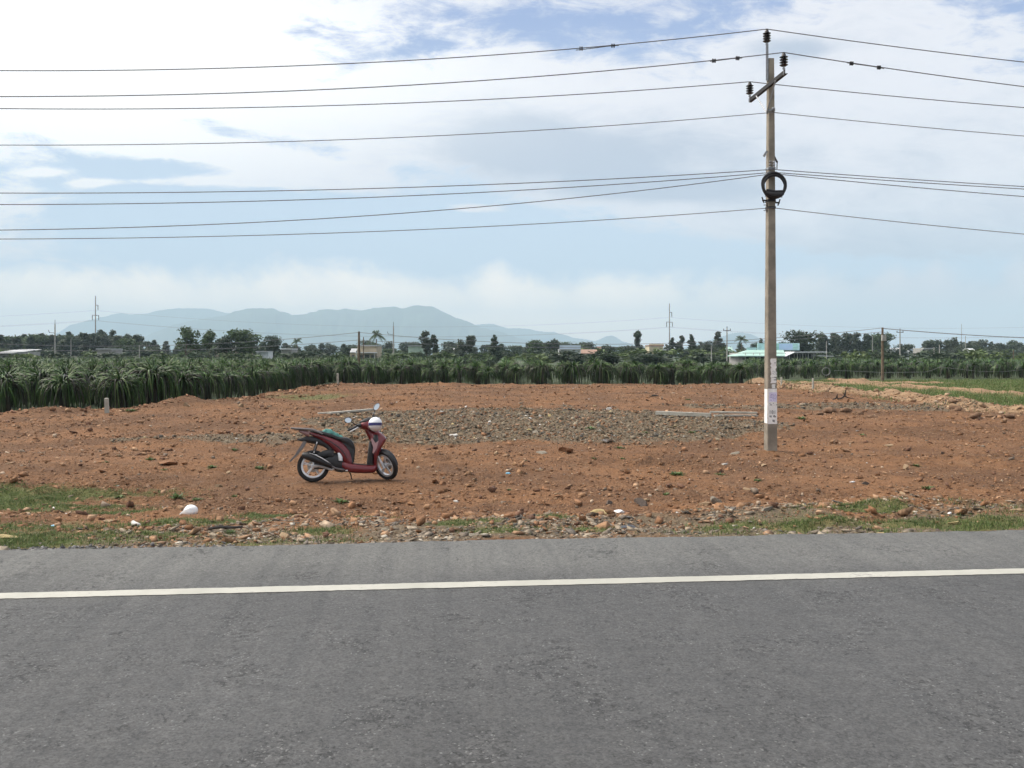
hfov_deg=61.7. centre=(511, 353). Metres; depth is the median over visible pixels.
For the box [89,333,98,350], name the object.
eucalyptus tree
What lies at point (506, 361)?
dragon fruit plant
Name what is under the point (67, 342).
broadleaf tree
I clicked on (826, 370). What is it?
dragon fruit plant
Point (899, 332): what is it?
utility pole
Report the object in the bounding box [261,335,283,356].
broadleaf tree
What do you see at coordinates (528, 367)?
dragon fruit plant
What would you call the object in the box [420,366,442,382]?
dragon fruit plant
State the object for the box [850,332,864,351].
eucalyptus tree
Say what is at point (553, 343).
broadleaf tree
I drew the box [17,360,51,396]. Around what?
dragon fruit plant
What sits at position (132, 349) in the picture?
broadleaf tree
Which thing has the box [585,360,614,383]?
dragon fruit plant
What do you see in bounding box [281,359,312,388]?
dragon fruit plant
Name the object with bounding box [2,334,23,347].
broadleaf tree
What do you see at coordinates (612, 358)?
shrub
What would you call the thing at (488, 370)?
dragon fruit plant
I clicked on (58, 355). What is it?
shrub
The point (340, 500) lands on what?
weed
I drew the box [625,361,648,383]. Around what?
dragon fruit plant
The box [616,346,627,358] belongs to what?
broadleaf tree
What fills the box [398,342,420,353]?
broadleaf tree
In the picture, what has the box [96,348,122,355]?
house
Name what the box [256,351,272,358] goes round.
hut
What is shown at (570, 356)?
shrub
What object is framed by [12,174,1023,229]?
telephone cable
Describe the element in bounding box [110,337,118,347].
casuarina tree
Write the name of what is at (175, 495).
weed
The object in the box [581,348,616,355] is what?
shrub
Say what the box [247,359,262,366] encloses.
dragon fruit plant
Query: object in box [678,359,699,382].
dragon fruit plant
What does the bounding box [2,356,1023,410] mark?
ground
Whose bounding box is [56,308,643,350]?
hills
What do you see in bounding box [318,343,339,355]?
broadleaf tree
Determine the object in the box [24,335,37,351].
casuarina tree
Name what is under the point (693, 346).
casuarina tree
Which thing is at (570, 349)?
house
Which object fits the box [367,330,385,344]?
coconut palm
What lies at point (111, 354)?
shrub
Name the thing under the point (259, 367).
dragon fruit plant
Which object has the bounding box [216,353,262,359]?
shrub
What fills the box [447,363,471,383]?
dragon fruit plant
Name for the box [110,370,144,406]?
dragon fruit plant
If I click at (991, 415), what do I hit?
soil clod
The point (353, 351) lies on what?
house
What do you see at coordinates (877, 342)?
broadleaf tree
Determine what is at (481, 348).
eucalyptus tree
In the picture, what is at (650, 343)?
power line
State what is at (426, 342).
eucalyptus tree
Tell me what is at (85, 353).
shrub
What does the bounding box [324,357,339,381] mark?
dragon fruit plant
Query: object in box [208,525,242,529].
stick
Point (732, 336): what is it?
hills
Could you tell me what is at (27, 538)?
roadside grass
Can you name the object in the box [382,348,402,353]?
broadleaf tree
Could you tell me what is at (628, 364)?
dragon fruit plant
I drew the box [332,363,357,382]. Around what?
dragon fruit plant
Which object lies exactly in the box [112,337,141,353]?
broadleaf tree
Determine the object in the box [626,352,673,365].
shrub
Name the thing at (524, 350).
broadleaf tree
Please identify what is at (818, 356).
shrub
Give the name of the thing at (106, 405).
concrete post
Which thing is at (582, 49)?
power line
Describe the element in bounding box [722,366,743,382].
dragon fruit plant
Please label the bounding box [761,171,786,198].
cable coil
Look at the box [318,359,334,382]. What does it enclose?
dragon fruit plant
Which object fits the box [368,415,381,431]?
helmet
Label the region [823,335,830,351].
eucalyptus tree
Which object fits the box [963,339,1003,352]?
broadleaf tree
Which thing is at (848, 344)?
eucalyptus tree
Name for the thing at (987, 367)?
dragon fruit plant
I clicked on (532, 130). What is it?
power line
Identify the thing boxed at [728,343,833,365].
green roof building
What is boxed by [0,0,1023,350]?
sky
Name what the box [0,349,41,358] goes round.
house
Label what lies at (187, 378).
dragon fruit plant
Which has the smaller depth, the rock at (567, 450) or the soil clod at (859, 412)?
the rock at (567, 450)
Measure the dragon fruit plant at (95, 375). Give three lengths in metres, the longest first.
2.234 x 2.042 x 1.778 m
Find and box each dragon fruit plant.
[0,364,21,372]
[0,364,31,406]
[0,370,32,412]
[1,359,22,369]
[12,366,62,408]
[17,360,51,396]
[19,363,39,368]
[28,359,50,365]
[34,371,90,407]
[47,363,91,406]
[54,359,83,369]
[81,358,102,366]
[82,361,104,369]
[82,368,112,404]
[84,365,99,373]
[84,374,127,408]
[89,365,118,373]
[95,367,148,408]
[97,361,123,370]
[105,358,129,366]
[107,360,139,368]
[109,357,129,362]
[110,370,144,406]
[116,362,160,404]
[126,356,181,403]
[138,357,161,365]
[148,355,184,368]
[166,365,205,398]
[177,361,210,396]
[186,369,225,399]
[190,358,212,365]
[203,363,223,371]
[211,368,228,393]
[211,369,245,398]
[213,358,236,365]
[218,360,243,368]
[218,365,231,371]
[226,366,246,390]
[229,370,256,396]
[233,361,250,369]
[238,365,271,395]
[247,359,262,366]
[249,364,270,388]
[253,359,278,386]
[255,364,283,392]
[265,366,291,391]
[273,362,300,390]
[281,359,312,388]
[298,366,317,386]
[299,358,327,386]
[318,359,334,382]
[318,368,331,383]
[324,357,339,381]
[332,356,360,383]
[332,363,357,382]
[352,364,363,382]
[361,362,387,383]
[368,365,389,383]
[378,362,394,383]
[379,361,395,381]
[383,359,399,381]
[387,363,416,383]
[398,358,424,383]
[405,359,424,383]
[417,361,430,382]
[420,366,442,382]
[431,358,456,381]
[434,362,453,382]
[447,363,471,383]
[465,360,483,382]
[465,362,486,384]
[475,365,498,383]
[492,361,517,383]
[493,358,520,380]
[495,359,519,382]
[504,364,525,383]
[522,357,543,381]
[525,359,552,384]
[529,361,557,383]
[552,360,571,381]
[556,360,588,383]
[582,357,606,381]
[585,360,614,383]
[594,363,619,383]
[616,361,639,383]
[618,359,645,383]
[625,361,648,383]
[643,362,669,384]
[660,360,676,383]
[661,362,683,384]
[674,366,696,384]
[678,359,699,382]
[690,364,708,383]
[699,363,726,383]
[705,361,720,381]
[712,361,734,383]
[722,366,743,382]
[726,362,753,383]
[735,360,756,378]
[755,359,777,377]
[778,363,795,378]
[798,363,817,378]
[817,362,837,378]
[837,360,858,378]
[858,363,878,378]
[879,362,897,378]
[899,365,916,377]
[918,360,937,377]
[938,364,956,377]
[956,361,978,377]
[978,362,996,377]
[995,358,1017,377]
[1016,363,1023,377]
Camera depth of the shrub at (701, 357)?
172.80 m
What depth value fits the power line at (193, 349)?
76.30 m
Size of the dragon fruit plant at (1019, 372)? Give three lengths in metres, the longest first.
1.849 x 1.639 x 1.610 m
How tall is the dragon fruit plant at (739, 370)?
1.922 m
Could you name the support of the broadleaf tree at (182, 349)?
on the ground at (794, 378)
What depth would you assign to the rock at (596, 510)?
10.87 m
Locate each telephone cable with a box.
[0,172,1021,204]
[12,169,1023,193]
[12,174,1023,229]
[39,207,1020,238]
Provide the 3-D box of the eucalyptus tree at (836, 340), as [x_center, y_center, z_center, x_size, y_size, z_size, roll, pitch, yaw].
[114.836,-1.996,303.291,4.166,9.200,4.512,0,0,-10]
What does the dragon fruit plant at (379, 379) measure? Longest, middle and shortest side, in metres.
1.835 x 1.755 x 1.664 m
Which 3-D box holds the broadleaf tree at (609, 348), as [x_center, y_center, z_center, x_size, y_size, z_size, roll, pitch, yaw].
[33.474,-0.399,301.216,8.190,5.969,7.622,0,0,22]
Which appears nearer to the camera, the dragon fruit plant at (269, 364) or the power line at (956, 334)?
the dragon fruit plant at (269, 364)
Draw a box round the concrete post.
[104,398,108,412]
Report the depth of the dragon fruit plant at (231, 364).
63.10 m
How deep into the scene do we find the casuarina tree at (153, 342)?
358.41 m
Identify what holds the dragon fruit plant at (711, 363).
on the ground at (794, 378)
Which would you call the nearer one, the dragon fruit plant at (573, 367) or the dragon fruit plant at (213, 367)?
the dragon fruit plant at (213, 367)
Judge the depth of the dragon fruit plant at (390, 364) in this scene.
74.03 m
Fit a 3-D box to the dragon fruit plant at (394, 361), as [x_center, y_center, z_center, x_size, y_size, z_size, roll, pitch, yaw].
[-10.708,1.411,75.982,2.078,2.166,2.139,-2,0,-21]
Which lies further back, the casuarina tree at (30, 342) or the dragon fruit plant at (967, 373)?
the casuarina tree at (30, 342)
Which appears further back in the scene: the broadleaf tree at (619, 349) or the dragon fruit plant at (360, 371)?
the broadleaf tree at (619, 349)
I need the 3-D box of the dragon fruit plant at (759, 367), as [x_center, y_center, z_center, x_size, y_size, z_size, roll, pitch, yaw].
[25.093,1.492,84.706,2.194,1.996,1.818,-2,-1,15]
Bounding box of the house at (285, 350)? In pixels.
[279,348,297,353]
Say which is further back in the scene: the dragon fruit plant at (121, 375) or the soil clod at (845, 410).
the dragon fruit plant at (121, 375)
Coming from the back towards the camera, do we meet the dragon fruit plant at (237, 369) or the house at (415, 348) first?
the house at (415, 348)
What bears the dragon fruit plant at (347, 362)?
on the ground at (794, 378)
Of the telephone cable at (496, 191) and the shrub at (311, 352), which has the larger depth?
the shrub at (311, 352)
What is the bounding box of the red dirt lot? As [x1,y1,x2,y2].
[0,377,1023,548]
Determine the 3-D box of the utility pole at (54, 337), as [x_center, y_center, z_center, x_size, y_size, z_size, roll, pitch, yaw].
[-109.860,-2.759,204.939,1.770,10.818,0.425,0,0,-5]
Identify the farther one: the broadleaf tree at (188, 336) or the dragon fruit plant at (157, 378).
the broadleaf tree at (188, 336)
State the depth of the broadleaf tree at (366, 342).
375.81 m
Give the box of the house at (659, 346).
[645,344,663,353]
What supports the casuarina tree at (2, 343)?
on the ground at (794, 378)
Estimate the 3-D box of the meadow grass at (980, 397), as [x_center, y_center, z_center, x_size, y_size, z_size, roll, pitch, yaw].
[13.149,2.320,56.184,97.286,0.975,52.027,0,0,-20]
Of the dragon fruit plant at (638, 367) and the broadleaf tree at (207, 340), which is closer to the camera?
the dragon fruit plant at (638, 367)
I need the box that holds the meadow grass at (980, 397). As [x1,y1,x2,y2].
[282,377,1023,413]
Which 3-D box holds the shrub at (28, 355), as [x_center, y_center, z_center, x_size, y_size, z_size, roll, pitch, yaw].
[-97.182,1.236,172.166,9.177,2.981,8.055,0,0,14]
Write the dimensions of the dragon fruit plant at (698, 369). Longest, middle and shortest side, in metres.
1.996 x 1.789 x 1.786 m
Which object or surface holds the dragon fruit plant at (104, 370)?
on the ground at (794, 378)
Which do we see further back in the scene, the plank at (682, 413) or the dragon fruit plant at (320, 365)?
the dragon fruit plant at (320, 365)
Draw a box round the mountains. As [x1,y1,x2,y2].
[143,305,529,353]
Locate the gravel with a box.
[0,381,1023,549]
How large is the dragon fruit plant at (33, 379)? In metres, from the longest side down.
2.123 x 2.070 x 1.970 m
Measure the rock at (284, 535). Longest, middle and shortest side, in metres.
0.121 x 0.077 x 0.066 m
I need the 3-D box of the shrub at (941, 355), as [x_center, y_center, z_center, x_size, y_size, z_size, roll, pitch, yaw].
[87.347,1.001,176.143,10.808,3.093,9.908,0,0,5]
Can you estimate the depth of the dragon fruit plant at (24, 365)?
58.96 m
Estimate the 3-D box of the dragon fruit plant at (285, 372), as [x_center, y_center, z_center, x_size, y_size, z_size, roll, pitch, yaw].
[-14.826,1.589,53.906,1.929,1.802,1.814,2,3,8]
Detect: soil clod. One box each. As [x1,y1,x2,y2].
[823,407,836,412]
[840,408,851,411]
[853,411,863,414]
[948,399,957,402]
[948,405,962,410]
[966,412,982,418]
[985,413,997,417]
[1003,413,1014,417]
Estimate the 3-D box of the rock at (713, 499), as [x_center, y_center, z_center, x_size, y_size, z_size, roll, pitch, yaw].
[3.030,2.184,12.754,0.180,0.140,0.112,0,0,-2]
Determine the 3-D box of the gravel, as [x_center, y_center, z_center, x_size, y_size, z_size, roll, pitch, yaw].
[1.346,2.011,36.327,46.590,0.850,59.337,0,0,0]
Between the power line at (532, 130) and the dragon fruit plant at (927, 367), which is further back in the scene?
the dragon fruit plant at (927, 367)
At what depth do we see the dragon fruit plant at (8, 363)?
61.08 m
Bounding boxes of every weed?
[169,492,185,498]
[331,498,346,503]
[669,471,683,475]
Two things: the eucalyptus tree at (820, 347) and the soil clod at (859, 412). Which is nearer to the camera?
the soil clod at (859, 412)
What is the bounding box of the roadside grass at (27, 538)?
[0,479,1023,549]
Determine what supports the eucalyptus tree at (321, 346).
on the ground at (794, 378)
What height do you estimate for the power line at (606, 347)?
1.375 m
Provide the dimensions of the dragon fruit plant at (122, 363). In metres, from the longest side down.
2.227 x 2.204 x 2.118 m
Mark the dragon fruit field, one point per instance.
(798, 363)
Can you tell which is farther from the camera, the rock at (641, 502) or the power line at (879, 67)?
the power line at (879, 67)
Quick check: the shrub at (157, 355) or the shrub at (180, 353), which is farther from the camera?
the shrub at (180, 353)
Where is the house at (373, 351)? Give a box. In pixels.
[355,345,381,358]
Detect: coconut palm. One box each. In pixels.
[290,338,301,350]
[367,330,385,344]
[735,336,747,351]
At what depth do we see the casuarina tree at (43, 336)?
317.32 m
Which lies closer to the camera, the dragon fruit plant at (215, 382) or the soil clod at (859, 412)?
the soil clod at (859, 412)
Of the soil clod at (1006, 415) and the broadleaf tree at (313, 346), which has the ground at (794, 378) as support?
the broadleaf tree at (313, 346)
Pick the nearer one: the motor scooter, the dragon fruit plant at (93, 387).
the motor scooter
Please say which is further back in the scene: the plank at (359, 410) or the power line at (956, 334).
the power line at (956, 334)
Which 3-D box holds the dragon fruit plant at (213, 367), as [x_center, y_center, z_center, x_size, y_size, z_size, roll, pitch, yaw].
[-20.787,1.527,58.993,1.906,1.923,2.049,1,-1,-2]
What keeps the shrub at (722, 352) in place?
on the ground at (794, 378)
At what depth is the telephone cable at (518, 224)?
19.14 m
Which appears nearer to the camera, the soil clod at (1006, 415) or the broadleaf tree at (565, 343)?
the soil clod at (1006, 415)
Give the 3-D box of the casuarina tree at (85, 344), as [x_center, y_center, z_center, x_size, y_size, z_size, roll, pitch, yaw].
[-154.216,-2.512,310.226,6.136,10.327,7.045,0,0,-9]
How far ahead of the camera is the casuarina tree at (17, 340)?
305.25 m
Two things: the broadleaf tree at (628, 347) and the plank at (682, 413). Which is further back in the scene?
the broadleaf tree at (628, 347)
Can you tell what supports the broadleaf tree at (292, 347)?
on the ground at (794, 378)
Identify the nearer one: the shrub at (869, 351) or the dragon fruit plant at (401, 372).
the dragon fruit plant at (401, 372)
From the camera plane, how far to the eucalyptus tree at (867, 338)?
315.05 m
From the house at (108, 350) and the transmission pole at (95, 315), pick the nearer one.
the house at (108, 350)
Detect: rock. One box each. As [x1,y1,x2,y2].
[0,534,18,538]
[158,461,177,464]
[279,532,289,538]
[559,447,572,452]
[590,509,607,514]
[602,439,613,442]
[621,525,636,528]
[634,498,647,506]
[699,501,710,505]
[710,496,721,503]
[713,503,724,507]
[761,506,772,510]
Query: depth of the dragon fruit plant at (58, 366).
54.49 m
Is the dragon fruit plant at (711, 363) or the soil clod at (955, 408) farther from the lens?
the dragon fruit plant at (711, 363)
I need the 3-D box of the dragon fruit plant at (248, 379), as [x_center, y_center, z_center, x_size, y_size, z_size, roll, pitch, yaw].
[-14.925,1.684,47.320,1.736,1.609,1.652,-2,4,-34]
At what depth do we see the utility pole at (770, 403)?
19.71 m
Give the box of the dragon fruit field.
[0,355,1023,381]
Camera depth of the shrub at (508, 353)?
258.49 m
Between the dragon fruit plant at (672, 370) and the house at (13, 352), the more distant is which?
the house at (13, 352)
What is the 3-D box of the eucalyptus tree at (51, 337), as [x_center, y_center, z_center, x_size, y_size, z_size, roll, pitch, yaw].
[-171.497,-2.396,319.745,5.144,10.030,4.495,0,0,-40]
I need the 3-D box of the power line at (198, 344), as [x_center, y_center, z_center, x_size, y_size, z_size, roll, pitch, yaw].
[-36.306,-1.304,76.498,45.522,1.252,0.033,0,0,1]
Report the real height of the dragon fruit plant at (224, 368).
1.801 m
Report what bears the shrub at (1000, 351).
on the ground at (794, 378)
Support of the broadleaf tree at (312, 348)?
on the ground at (794, 378)
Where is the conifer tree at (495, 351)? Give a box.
[486,335,502,360]
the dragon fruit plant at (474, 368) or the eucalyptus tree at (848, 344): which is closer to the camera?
the dragon fruit plant at (474, 368)
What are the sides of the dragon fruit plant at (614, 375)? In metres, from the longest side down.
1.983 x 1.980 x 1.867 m
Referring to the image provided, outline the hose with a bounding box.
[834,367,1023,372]
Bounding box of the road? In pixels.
[0,530,1023,767]
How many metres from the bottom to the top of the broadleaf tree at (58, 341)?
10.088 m
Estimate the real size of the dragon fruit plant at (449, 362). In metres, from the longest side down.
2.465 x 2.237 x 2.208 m
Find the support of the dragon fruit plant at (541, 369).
on the ground at (794, 378)
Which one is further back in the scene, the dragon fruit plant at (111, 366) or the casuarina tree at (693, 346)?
the casuarina tree at (693, 346)
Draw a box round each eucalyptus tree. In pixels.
[45,334,58,348]
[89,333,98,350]
[109,329,115,336]
[133,334,143,347]
[318,343,325,351]
[418,330,432,355]
[430,335,438,352]
[465,335,476,353]
[479,345,487,353]
[633,330,641,348]
[815,333,826,352]
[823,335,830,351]
[828,333,841,350]
[830,336,842,352]
[840,332,850,351]
[843,333,854,352]
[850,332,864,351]
[862,334,874,351]
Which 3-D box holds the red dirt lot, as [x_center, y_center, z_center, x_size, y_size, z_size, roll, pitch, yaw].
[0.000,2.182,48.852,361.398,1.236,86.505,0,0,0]
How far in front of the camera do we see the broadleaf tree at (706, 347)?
278.85 m
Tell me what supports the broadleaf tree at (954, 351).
on the ground at (794, 378)
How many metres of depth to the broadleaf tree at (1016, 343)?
416.42 m
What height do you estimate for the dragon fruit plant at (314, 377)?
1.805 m
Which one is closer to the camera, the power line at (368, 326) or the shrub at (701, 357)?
the shrub at (701, 357)
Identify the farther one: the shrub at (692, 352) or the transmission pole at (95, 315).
the transmission pole at (95, 315)
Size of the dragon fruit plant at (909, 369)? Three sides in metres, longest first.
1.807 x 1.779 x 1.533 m
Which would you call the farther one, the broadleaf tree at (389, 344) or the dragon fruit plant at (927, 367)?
the broadleaf tree at (389, 344)
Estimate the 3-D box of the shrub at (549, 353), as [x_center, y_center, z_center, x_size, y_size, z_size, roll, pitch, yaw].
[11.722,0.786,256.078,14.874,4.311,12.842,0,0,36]
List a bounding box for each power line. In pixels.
[0,29,1022,70]
[0,52,1023,96]
[0,81,1023,108]
[4,340,354,350]
[10,332,357,345]
[20,112,1021,145]
[97,310,667,326]
[103,321,668,336]
[107,321,661,336]
[360,328,878,343]
[364,332,877,347]
[884,328,1023,337]
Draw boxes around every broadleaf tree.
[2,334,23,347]
[21,334,51,348]
[48,334,72,353]
[56,335,81,355]
[68,345,79,355]
[90,332,120,350]
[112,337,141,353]
[125,347,141,353]
[128,337,148,349]
[147,346,172,355]
[173,326,203,354]
[174,345,200,351]
[197,329,215,356]
[204,346,215,356]
[209,335,236,356]
[223,328,264,354]
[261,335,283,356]
[285,345,301,351]
[302,344,318,351]
[302,346,319,353]
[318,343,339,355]
[338,345,356,356]
[356,341,374,344]
[382,341,394,349]
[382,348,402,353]
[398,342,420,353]
[432,345,456,353]
[441,341,456,350]
[451,339,470,356]
[467,347,483,353]
[483,345,509,352]
[509,345,525,355]
[522,346,539,356]
[525,340,545,352]
[542,338,559,353]
[558,341,571,345]
[578,341,595,348]
[599,344,617,353]
[616,345,644,354]
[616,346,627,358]
[701,341,718,352]
[779,330,827,352]
[830,347,850,355]
[870,332,896,352]
[890,347,908,357]
[893,344,914,357]
[923,339,945,351]
[941,341,968,350]
[943,337,963,352]
[948,349,963,353]
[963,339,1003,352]
[968,346,988,350]
[991,343,1017,349]
[1006,340,1023,351]
[1015,346,1023,352]
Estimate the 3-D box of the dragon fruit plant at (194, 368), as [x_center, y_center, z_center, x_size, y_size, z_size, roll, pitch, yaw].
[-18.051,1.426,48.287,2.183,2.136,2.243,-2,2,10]
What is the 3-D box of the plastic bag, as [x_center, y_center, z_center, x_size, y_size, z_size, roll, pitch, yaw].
[-4.092,1.986,10.905,0.210,0.140,0.175,0,0,34]
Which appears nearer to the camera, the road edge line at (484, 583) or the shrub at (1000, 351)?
the road edge line at (484, 583)
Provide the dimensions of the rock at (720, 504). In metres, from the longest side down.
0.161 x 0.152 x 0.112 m
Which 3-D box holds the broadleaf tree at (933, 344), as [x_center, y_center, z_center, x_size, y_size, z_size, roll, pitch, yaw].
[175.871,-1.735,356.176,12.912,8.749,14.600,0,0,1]
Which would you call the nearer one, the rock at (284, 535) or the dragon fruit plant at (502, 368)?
the rock at (284, 535)
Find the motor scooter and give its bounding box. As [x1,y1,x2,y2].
[289,403,397,481]
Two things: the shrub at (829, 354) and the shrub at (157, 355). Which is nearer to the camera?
the shrub at (157, 355)
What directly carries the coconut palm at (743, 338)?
on the ground at (794, 378)
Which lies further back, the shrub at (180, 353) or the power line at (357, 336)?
the power line at (357, 336)
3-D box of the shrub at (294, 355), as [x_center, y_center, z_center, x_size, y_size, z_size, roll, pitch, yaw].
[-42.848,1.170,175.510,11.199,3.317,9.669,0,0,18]
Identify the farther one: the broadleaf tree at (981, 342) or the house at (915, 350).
the broadleaf tree at (981, 342)
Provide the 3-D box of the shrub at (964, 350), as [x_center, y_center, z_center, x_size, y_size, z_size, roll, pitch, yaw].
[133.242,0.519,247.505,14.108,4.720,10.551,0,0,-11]
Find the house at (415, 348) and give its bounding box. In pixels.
[408,345,424,353]
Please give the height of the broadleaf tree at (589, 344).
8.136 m
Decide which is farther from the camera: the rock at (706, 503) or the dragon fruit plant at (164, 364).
the dragon fruit plant at (164, 364)
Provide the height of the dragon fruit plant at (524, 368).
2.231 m
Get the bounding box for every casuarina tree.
[0,335,5,348]
[6,337,14,348]
[11,336,23,348]
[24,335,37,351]
[35,333,45,348]
[76,333,93,356]
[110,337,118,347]
[147,339,160,349]
[162,341,172,353]
[172,344,180,355]
[666,337,676,357]
[675,335,689,356]
[687,334,697,354]
[712,331,724,348]
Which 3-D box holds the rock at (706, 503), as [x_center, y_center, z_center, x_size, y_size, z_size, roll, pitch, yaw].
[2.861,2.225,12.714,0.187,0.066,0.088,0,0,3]
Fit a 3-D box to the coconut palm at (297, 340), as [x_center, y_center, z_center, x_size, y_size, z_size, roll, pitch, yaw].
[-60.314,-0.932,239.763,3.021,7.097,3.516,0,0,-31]
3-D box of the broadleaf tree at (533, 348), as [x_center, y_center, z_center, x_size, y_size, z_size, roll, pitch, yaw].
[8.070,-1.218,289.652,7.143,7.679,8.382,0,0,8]
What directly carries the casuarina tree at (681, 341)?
on the ground at (794, 378)
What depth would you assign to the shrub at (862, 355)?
169.46 m
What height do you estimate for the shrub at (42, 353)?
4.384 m
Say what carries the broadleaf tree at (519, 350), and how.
on the ground at (794, 378)
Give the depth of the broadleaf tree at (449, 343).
387.84 m
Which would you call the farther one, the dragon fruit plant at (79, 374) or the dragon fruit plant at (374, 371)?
the dragon fruit plant at (374, 371)
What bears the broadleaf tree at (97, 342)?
on the ground at (794, 378)
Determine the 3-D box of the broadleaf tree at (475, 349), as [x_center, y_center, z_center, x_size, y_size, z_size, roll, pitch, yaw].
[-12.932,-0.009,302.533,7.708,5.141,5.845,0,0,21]
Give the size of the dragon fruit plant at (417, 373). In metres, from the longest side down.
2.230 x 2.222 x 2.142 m
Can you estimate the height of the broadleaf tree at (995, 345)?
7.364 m
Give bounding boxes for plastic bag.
[179,505,197,514]
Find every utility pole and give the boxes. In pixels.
[48,324,55,353]
[358,331,359,362]
[387,322,393,352]
[723,329,730,361]
[746,29,787,450]
[881,327,885,380]
[896,330,903,354]
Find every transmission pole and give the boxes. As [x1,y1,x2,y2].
[92,296,98,333]
[666,303,672,340]
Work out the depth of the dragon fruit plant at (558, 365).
73.93 m
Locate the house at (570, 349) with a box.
[558,345,580,354]
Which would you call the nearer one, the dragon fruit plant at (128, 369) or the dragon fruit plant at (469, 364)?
the dragon fruit plant at (128, 369)
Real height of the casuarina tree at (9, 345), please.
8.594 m
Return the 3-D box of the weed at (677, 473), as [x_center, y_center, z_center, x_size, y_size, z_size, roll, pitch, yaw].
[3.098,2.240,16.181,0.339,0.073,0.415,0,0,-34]
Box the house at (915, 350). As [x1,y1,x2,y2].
[913,348,932,355]
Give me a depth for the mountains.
8336.28 m
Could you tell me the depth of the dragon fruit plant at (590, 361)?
75.79 m
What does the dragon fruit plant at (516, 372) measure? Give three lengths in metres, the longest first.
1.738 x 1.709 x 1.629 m
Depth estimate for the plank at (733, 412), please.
30.99 m
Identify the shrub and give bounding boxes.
[8,353,41,358]
[29,348,60,356]
[43,352,80,358]
[81,349,96,357]
[87,352,136,358]
[123,348,157,356]
[140,352,173,358]
[171,350,203,356]
[180,353,219,358]
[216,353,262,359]
[274,352,323,358]
[297,349,329,356]
[324,352,348,358]
[380,352,415,358]
[402,351,430,356]
[424,351,460,359]
[460,353,494,360]
[499,350,517,360]
[507,353,553,362]
[533,349,557,361]
[546,350,595,364]
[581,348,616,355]
[582,351,626,365]
[617,348,672,361]
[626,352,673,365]
[667,349,721,360]
[682,352,721,365]
[712,347,742,361]
[806,351,825,359]
[816,352,842,359]
[841,350,871,359]
[859,349,887,358]
[870,351,908,359]
[909,349,945,358]
[913,351,965,359]
[953,349,990,357]
[959,349,1011,359]
[984,349,1023,358]
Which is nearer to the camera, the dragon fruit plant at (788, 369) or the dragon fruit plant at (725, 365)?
the dragon fruit plant at (725, 365)
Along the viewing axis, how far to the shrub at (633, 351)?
235.25 m
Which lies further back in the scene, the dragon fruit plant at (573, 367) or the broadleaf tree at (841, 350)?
the broadleaf tree at (841, 350)
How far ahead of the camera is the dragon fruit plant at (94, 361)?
73.65 m
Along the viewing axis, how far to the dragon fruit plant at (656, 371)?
65.07 m
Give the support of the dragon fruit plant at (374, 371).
on the ground at (794, 378)
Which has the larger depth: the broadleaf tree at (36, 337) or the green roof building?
the broadleaf tree at (36, 337)
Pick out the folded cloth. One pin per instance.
(330, 431)
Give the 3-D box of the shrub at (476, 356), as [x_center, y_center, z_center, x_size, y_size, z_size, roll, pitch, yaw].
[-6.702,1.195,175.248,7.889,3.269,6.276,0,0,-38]
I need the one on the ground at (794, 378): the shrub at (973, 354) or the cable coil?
the shrub at (973, 354)
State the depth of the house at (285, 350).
225.00 m
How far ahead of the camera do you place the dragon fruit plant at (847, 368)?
85.10 m
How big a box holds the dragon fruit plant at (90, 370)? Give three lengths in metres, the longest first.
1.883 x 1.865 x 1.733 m
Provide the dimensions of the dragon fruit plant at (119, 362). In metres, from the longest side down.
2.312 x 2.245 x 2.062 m
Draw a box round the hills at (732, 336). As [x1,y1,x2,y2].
[683,333,764,351]
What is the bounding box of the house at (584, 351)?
[581,349,596,354]
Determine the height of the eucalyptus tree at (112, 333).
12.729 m
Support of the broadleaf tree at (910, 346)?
on the ground at (794, 378)
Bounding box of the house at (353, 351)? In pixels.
[350,348,356,356]
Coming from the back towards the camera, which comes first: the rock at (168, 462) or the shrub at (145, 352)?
the shrub at (145, 352)
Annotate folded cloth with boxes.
[323,429,342,436]
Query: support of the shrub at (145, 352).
on the ground at (794, 378)
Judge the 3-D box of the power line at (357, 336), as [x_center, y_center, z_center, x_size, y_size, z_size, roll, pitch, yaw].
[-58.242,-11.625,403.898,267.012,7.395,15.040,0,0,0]
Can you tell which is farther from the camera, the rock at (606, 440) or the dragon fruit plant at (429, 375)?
the dragon fruit plant at (429, 375)
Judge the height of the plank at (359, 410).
0.060 m
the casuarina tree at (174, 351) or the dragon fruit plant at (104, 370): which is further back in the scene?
the casuarina tree at (174, 351)
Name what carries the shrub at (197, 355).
on the ground at (794, 378)
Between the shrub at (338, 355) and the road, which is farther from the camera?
the shrub at (338, 355)
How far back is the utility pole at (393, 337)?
214.85 m
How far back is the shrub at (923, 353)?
239.59 m
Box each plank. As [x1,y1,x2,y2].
[327,409,372,413]
[655,411,710,416]
[710,411,756,413]
[714,415,757,415]
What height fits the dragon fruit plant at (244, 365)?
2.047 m
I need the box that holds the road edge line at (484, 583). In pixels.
[0,568,1023,598]
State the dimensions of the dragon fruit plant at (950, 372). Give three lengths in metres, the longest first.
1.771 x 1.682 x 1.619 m
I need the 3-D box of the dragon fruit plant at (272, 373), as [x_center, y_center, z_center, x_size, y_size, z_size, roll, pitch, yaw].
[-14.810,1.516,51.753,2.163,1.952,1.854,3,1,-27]
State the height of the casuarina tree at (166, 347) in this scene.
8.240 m
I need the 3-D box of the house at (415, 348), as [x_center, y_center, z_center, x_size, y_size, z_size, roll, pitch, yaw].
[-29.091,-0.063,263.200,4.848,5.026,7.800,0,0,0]
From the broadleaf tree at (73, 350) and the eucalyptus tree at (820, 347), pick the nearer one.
the eucalyptus tree at (820, 347)
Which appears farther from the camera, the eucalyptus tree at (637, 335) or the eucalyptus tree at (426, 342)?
the eucalyptus tree at (637, 335)
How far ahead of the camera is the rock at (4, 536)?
7.88 m

